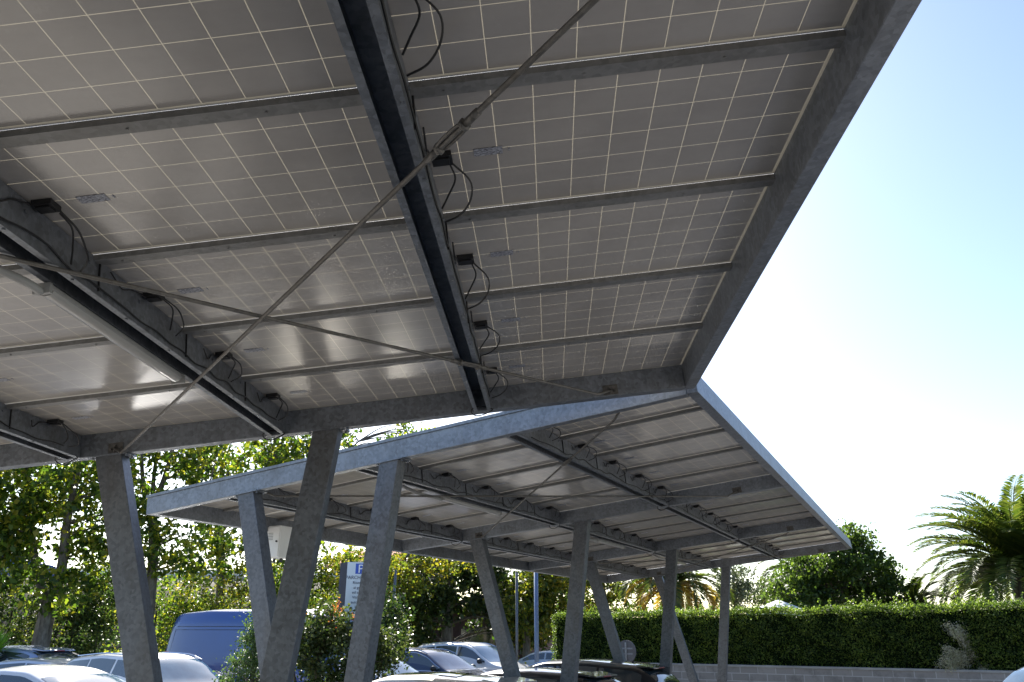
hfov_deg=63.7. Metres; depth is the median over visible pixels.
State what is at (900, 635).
clipped hedge
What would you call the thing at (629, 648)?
round road sign
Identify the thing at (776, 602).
parasol
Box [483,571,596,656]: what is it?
yellowing tree
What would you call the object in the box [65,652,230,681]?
parked car
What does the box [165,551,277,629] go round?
shrub
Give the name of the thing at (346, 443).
plane tree
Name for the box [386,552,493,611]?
yellowing tree
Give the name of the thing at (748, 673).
block wall
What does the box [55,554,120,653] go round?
shrub
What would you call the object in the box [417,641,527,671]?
parked car
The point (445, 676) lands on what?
parked car
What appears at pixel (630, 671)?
parked car
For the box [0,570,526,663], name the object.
ground cover
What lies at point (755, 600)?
tree
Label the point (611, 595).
yellowing tree
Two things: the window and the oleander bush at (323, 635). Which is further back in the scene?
the window
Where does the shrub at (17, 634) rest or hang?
on the ground
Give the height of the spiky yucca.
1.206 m
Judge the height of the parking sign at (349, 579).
3.246 m
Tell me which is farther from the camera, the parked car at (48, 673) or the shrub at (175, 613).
the shrub at (175, 613)
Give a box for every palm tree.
[614,567,737,616]
[751,555,843,605]
[885,572,951,612]
[905,474,1023,609]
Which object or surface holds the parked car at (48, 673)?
on the ground
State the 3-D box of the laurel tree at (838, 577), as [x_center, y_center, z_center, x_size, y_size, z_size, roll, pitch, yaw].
[10.801,8.862,27.550,5.236,5.925,3.944,10,-22,-25]
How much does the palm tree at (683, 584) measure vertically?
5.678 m
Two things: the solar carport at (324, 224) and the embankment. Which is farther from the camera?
the embankment
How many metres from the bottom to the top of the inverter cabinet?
0.450 m
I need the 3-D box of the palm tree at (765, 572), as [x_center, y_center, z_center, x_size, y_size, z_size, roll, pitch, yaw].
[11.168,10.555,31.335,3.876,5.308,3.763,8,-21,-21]
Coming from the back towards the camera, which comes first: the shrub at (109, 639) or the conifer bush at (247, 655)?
the shrub at (109, 639)
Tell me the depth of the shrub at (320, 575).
29.66 m
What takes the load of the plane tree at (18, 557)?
on the ground
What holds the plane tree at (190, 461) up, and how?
on the ground
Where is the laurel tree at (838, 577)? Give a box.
[756,516,915,613]
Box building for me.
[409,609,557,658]
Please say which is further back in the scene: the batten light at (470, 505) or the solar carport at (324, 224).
the batten light at (470, 505)
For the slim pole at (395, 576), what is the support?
on the ground
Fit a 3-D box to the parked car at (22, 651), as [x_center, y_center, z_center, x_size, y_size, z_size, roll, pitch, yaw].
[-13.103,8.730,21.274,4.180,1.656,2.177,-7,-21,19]
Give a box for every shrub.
[0,568,65,645]
[9,561,118,656]
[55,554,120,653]
[97,571,221,652]
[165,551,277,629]
[242,557,338,608]
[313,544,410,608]
[381,582,417,663]
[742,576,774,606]
[934,620,988,673]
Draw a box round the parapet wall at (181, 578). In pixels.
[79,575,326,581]
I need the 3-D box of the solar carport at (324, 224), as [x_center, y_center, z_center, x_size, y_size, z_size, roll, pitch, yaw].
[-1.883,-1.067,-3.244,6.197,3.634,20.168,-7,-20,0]
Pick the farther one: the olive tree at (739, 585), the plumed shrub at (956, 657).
the olive tree at (739, 585)
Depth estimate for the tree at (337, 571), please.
29.77 m
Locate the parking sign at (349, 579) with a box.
[337,562,362,658]
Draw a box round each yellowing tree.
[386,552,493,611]
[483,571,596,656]
[558,577,657,612]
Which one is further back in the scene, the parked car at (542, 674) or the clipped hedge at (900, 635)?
the clipped hedge at (900, 635)
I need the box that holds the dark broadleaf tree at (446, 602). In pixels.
[389,553,555,654]
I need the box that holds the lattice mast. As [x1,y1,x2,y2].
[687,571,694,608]
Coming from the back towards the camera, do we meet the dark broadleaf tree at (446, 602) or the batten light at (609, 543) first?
the dark broadleaf tree at (446, 602)
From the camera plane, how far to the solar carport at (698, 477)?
10.36 m
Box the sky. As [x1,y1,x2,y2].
[1,0,1023,617]
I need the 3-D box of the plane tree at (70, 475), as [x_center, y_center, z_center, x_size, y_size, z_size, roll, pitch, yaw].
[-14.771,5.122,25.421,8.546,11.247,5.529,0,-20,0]
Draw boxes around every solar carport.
[0,0,921,681]
[146,378,851,681]
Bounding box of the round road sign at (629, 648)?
[620,640,635,660]
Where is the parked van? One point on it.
(208, 638)
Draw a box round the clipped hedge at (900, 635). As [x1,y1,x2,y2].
[550,584,1023,670]
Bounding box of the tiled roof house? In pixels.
[324,551,455,598]
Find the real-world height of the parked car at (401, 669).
1.554 m
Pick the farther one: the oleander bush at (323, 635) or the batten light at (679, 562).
the batten light at (679, 562)
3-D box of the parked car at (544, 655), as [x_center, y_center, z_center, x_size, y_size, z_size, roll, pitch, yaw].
[1.923,12.277,30.657,4.680,1.508,2.218,-11,-23,28]
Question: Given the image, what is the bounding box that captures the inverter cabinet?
[268,525,291,562]
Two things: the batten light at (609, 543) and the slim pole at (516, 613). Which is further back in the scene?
the slim pole at (516, 613)
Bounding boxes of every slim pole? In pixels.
[392,570,396,603]
[515,572,517,661]
[534,572,538,662]
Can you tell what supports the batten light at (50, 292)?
attached to the solar carport at (324, 224)
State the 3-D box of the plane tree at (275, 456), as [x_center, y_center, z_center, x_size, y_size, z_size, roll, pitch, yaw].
[-10.729,7.350,30.546,6.730,10.596,4.270,0,-20,0]
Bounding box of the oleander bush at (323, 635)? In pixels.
[293,590,418,681]
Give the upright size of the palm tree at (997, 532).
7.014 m
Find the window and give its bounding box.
[461,629,496,647]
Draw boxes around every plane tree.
[0,454,173,646]
[0,465,54,608]
[85,442,263,618]
[175,435,309,609]
[234,422,434,608]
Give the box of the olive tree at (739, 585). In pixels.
[709,564,768,607]
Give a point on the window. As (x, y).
(485, 638)
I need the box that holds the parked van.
[164,609,372,681]
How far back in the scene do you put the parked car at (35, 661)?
17.72 m
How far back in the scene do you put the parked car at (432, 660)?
22.62 m
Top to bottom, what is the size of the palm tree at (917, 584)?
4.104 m
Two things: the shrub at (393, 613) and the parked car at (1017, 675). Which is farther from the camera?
the shrub at (393, 613)
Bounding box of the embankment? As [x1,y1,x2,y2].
[0,578,421,652]
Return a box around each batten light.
[0,265,184,384]
[402,484,501,515]
[570,531,625,548]
[650,553,686,565]
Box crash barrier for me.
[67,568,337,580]
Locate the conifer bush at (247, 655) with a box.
[212,602,259,681]
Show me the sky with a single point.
(876, 355)
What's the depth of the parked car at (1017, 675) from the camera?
12.21 m
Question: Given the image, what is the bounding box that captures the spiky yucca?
[0,630,13,650]
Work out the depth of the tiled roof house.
51.79 m
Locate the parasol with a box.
[746,600,805,615]
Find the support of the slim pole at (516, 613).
on the ground
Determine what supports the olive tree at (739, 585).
on the ground
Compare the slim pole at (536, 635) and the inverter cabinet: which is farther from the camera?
the slim pole at (536, 635)
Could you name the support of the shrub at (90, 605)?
on the ground
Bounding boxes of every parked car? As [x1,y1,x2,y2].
[0,645,80,661]
[0,657,74,668]
[0,664,125,681]
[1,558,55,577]
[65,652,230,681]
[372,671,536,681]
[376,660,417,677]
[403,647,487,673]
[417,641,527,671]
[480,667,621,681]
[518,649,556,664]
[528,653,679,681]
[1003,667,1023,681]
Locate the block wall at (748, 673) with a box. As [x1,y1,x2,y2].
[651,663,1013,681]

